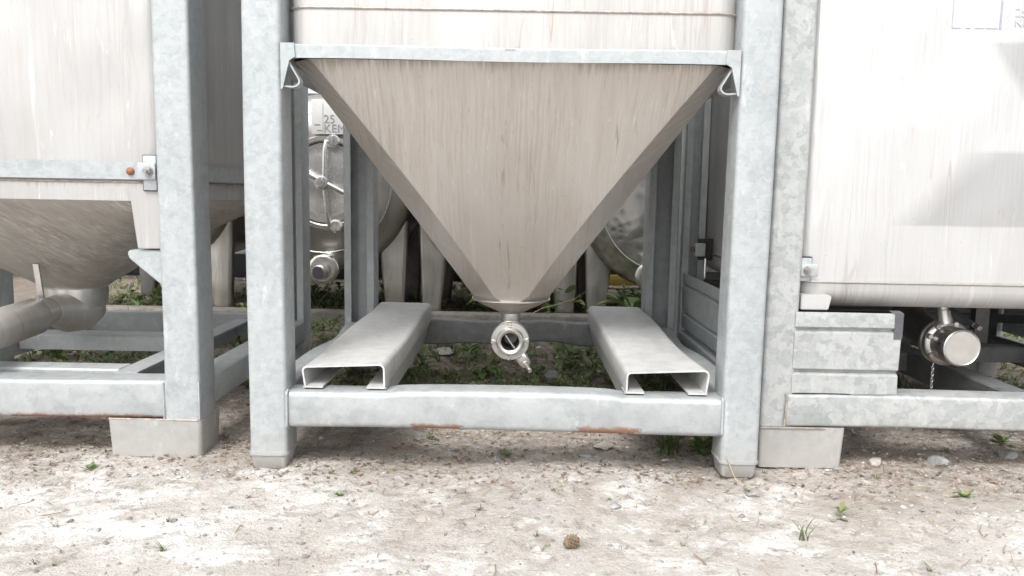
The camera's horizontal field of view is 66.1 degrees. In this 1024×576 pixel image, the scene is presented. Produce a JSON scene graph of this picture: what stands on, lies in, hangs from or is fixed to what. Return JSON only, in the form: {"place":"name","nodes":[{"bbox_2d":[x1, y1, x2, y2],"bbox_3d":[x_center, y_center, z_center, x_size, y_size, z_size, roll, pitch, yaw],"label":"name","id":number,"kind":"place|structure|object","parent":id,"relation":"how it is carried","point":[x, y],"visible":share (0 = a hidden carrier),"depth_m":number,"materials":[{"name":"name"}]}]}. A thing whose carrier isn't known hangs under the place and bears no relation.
{"place":"outdoors","nodes":[
{"label":"outdoors","id":0,"kind":"place"},
{"bbox_2d":[127,93,637,285],"bbox_3d":[0.024,-0.796,6.596,14.000,1.350,2.100,1,7,0],"label":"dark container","id":1,"kind":"object","parent":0,"point":[240,265],"depth_m":6.03,"materials":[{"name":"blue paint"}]},
{"bbox_2d":[0,274,1023,575],"bbox_3d":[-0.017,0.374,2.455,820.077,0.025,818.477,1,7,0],"label":"ground","id":2,"kind":"structure","parent":0,"point":[632,528],"depth_m":1.68,"materials":[{"name":"beige soil"}]},
{"bbox_2d":[39,349,73,359],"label":"weed","id":3,"kind":"object","parent":2,"relation":"on","point":[56,351],"visible":0.37,"depth_m":3.03,"materials":[{"name":"green plant"}]},
{"bbox_2d":[80,461,97,469],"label":"weed","id":4,"kind":"object","parent":2,"relation":"on","point":[92,464],"visible":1,"depth_m":1.87,"materials":[{"name":"green plant"}]},
{"bbox_2d":[0,0,310,456],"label":"tank container","id":5,"kind":"object","parent":2,"relation":"on","point":[121,139],"visible":0.94,"depth_m":1.92,"materials":[{"name":"metal"}]},
{"bbox_2d":[148,539,171,551],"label":"grass tuft","id":6,"kind":"object","parent":2,"relation":"on","point":[161,548],"visible":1,"depth_m":1.45,"materials":[{"name":"green plant"}]},
{"bbox_2d":[139,215,245,306],"bbox_3d":[-1.892,-0.485,4.546,0.910,1.165,1.130,1,7,0],"label":"round tank","id":7,"kind":"object","parent":2,"relation":"on","point":[227,240],"visible":0.02,"depth_m":4.18,"materials":[{"name":"silver metal"}]},
{"bbox_2d":[308,95,420,301],"bbox_3d":[-0.967,-0.460,4.468,0.910,1.165,1.280,1,7,0],"label":"round tank","id":8,"kind":"object","parent":2,"relation":"on","point":[398,241],"visible":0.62,"depth_m":4.00,"materials":[{"name":"silver metal"}]},
{"bbox_2d":[415,513,430,521],"bbox_3d":[-0.183,0.474,1.616,0.032,0.011,0.033,-1,7,-16],"label":"stone","id":9,"kind":"object","parent":2,"relation":"on","point":[424,517],"visible":1,"depth_m":1.61,"materials":[{"name":"white stone"}]},
{"bbox_2d":[416,346,436,369],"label":"weed","id":10,"kind":"object","parent":2,"relation":"on","point":[423,351],"visible":0.77,"depth_m":2.98,"materials":[{"name":"green plant"}]},
{"bbox_2d":[427,432,437,438],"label":"weed","id":11,"kind":"object","parent":2,"relation":"on","point":[431,436],"visible":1,"depth_m":2.15,"materials":[{"name":"green plant"}]},
{"bbox_2d":[434,347,455,354],"bbox_3d":[-0.281,0.264,3.269,0.077,0.019,0.110,-2,7,-24],"label":"stone","id":12,"kind":"object","parent":2,"relation":"on","point":[447,351],"visible":0.81,"depth_m":3.29,"materials":[{"name":"grey stone"}]},
{"bbox_2d":[456,343,481,357],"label":"weed","id":13,"kind":"object","parent":2,"relation":"on","point":[466,348],"visible":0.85,"depth_m":3.15,"materials":[{"name":"green plant"}]},
{"bbox_2d":[466,293,494,311],"bbox_3d":[-0.139,0.085,4.226,0.244,0.139,0.254,4,7,25],"label":"weed","id":14,"kind":"object","parent":2,"relation":"on","point":[480,306],"visible":0.2,"depth_m":4.23,"materials":[{"name":"green plant"}]},
{"bbox_2d":[468,351,503,378],"bbox_3d":[-0.094,0.281,2.868,0.132,0.084,0.129,1,7,0],"label":"weed","id":15,"kind":"object","parent":2,"relation":"on","point":[493,355],"visible":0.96,"depth_m":2.88,"materials":[{"name":"green plant"}]},
{"bbox_2d":[419,224,577,312],"bbox_3d":[-0.062,-0.452,4.538,0.910,1.165,1.130,1,7,0],"label":"round tank","id":16,"kind":"object","parent":2,"relation":"on","point":[437,274],"visible":0.08,"depth_m":4.17,"materials":[{"name":"silver metal"}]},
{"bbox_2d":[500,448,511,456],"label":"weed","id":17,"kind":"object","parent":2,"relation":"on","point":[505,452],"visible":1,"depth_m":2.01,"materials":[{"name":"green plant"}]},
{"bbox_2d":[241,0,782,477],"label":"hopper container","id":18,"kind":"object","parent":2,"relation":"on","point":[513,152],"visible":1,"depth_m":1.85,"materials":[{"name":"metal"}]},
{"bbox_2d":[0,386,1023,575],"bbox_3d":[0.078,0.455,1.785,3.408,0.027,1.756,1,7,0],"label":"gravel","id":19,"kind":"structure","parent":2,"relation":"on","point":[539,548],"depth_m":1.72,"materials":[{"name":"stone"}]},
{"bbox_2d":[0,323,1023,575],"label":"dry straw","id":20,"kind":"object","parent":2,"relation":"on","point":[534,477],"visible":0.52,"depth_m":1.88,"materials":[{"name":"beige plant"}]},
{"bbox_2d":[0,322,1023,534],"bbox_3d":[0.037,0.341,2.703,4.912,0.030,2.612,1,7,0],"label":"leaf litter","id":21,"kind":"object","parent":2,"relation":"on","point":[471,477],"visible":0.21,"depth_m":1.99,"materials":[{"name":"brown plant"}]},
{"bbox_2d":[2,276,1023,566],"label":"ground cover weeds","id":22,"kind":"object","parent":2,"relation":"on","point":[338,300],"visible":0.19,"depth_m":3.01,"materials":[{"name":"green plant"}]},
{"bbox_2d":[6,279,1023,571],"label":"grass","id":23,"kind":"structure","parent":2,"relation":"on","point":[468,361],"depth_m":3.02,"materials":[{"name":"green plant"}]},
{"bbox_2d":[526,344,539,356],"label":"weed","id":24,"kind":"object","parent":2,"relation":"on","point":[534,354],"visible":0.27,"depth_m":3.10,"materials":[{"name":"green plant"}]},
{"bbox_2d":[544,370,558,379],"bbox_3d":[0.146,0.320,2.867,0.049,0.039,0.058,4,7,22],"label":"stone","id":25,"kind":"object","parent":2,"relation":"on","point":[551,375],"visible":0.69,"depth_m":2.85,"materials":[{"name":"grey stone"}]},
{"bbox_2d":[106,305,1005,332],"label":"kerb","id":26,"kind":"structure","parent":2,"relation":"on","point":[336,313],"depth_m":4.05,"materials":[{"name":"concrete"}]},
{"bbox_2d":[534,291,585,312],"bbox_3d":[0.146,0.041,2.330,0.189,0.056,0.011,-3,8,-31],"label":"dry stalk","id":27,"kind":"object","parent":2,"relation":"on","point":[557,304],"visible":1,"depth_m":2.31,"materials":[{"name":"plant"}]},
{"bbox_2d":[541,285,584,312],"bbox_3d":[0.263,0.058,4.254,0.245,0.210,0.245,1,7,0],"label":"weed","id":28,"kind":"object","parent":2,"relation":"on","point":[570,289],"visible":0.34,"depth_m":4.20,"materials":[{"name":"green plant"}]},
{"bbox_2d":[553,342,587,367],"bbox_3d":[0.223,0.256,3.028,0.121,0.115,0.173,-1,7,-20],"label":"weed","id":29,"kind":"object","parent":2,"relation":"on","point":[572,352],"visible":0.93,"depth_m":3.02,"materials":[{"name":"green plant"}]},
{"bbox_2d":[563,533,579,548],"bbox_3d":[0.112,0.477,1.483,0.032,0.029,0.029,1,7,0],"label":"pine cone","id":30,"kind":"object","parent":2,"relation":"on","point":[571,541],"visible":1,"depth_m":1.47,"materials":[{"name":"brown plant"}]},
{"bbox_2d":[578,452,592,456],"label":"stone","id":31,"kind":"object","parent":2,"relation":"on","point":[583,454],"visible":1,"depth_m":1.99,"materials":[{"name":"grey stone"}]},
{"bbox_2d":[593,442,612,449],"bbox_3d":[0.238,0.412,2.055,0.056,0.010,0.039,-2,7,-22],"label":"stone","id":32,"kind":"object","parent":2,"relation":"on","point":[605,445],"visible":1,"depth_m":2.06,"materials":[{"name":"grey stone"}]},
{"bbox_2d":[610,502,620,508],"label":"stone","id":33,"kind":"object","parent":2,"relation":"on","point":[614,505],"visible":1,"depth_m":1.68,"materials":[{"name":"white stone"}]},
{"bbox_2d":[596,290,640,308],"bbox_3d":[0.588,0.106,3.944,0.348,0.207,0.256,1,7,0],"label":"weed","id":34,"kind":"object","parent":2,"relation":"on","point":[632,301],"visible":0.29,"depth_m":3.93,"materials":[{"name":"green plant"}]},
{"bbox_2d":[576,176,717,313],"bbox_3d":[0.812,-0.392,4.464,0.910,1.095,1.280,1,7,0],"label":"round tank","id":35,"kind":"object","parent":2,"relation":"on","point":[616,246],"visible":0.23,"depth_m":4.05,"materials":[{"name":"silver metal"}]},
{"bbox_2d":[649,435,702,456],"bbox_3d":[0.419,0.394,2.056,0.175,0.083,0.138,1,7,0],"label":"grass tuft","id":36,"kind":"object","parent":2,"relation":"on","point":[667,446],"visible":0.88,"depth_m":2.04,"materials":[{"name":"green plant"}]},
{"bbox_2d":[686,436,712,455],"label":"weed","id":37,"kind":"object","parent":2,"relation":"on","point":[699,445],"visible":0.74,"depth_m":2.04,"materials":[{"name":"green plant"}]},
{"bbox_2d":[726,456,738,484],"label":"dry stalk","id":38,"kind":"object","parent":2,"relation":"on","point":[732,471],"visible":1,"depth_m":1.83,"materials":[{"name":"plant"}]},
{"bbox_2d":[746,491,759,496],"bbox_3d":[0.541,0.464,1.766,0.028,0.017,0.024,-2,7,-24],"label":"stone","id":39,"kind":"object","parent":2,"relation":"on","point":[753,494],"visible":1,"depth_m":1.76,"materials":[{"name":"white stone"}]},
{"bbox_2d":[785,514,819,540],"bbox_3d":[0.583,0.477,1.562,0.070,0.044,0.046,0,7,-6],"label":"grass tuft","id":40,"kind":"object","parent":2,"relation":"on","point":[801,533],"visible":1,"depth_m":1.55,"materials":[{"name":"green plant"}]},
{"bbox_2d":[835,501,848,520],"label":"weed","id":41,"kind":"object","parent":2,"relation":"on","point":[844,508],"visible":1,"depth_m":1.66,"materials":[{"name":"green plant"}]},
{"bbox_2d":[674,0,1023,467],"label":"tank container","id":42,"kind":"object","parent":2,"relation":"on","point":[897,224],"visible":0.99,"depth_m":1.91,"materials":[{"name":"metal"}]},
{"bbox_2d":[868,457,880,466],"bbox_3d":[0.917,0.440,1.989,0.029,0.023,0.061,5,8,33],"label":"stone","id":43,"kind":"object","parent":2,"relation":"on","point":[874,461],"visible":0.95,"depth_m":1.97,"materials":[{"name":"beige stone"}]},
{"bbox_2d":[927,455,949,466],"bbox_3d":[1.084,0.438,1.993,0.041,0.028,0.051,-2,7,-24],"label":"stone","id":44,"kind":"object","parent":2,"relation":"on","point":[941,461],"visible":0.96,"depth_m":1.98,"materials":[{"name":"grey stone"}]},
{"bbox_2d":[952,490,973,497],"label":"weed","id":45,"kind":"object","parent":2,"relation":"on","point":[966,493],"visible":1,"depth_m":1.78,"materials":[{"name":"green plant"}]},
{"bbox_2d":[992,434,1015,447],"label":"weed","id":46,"kind":"object","parent":2,"relation":"on","point":[1000,439],"visible":1,"depth_m":2.17,"materials":[{"name":"green plant"}]},
{"bbox_2d":[996,449,1018,459],"bbox_3d":[1.303,0.438,2.070,0.046,0.025,0.062,0,7,-8],"label":"stone","id":47,"kind":"object","parent":2,"relation":"on","point":[1007,454],"visible":0.99,"depth_m":2.05,"materials":[{"name":"grey stone"}]}
]}

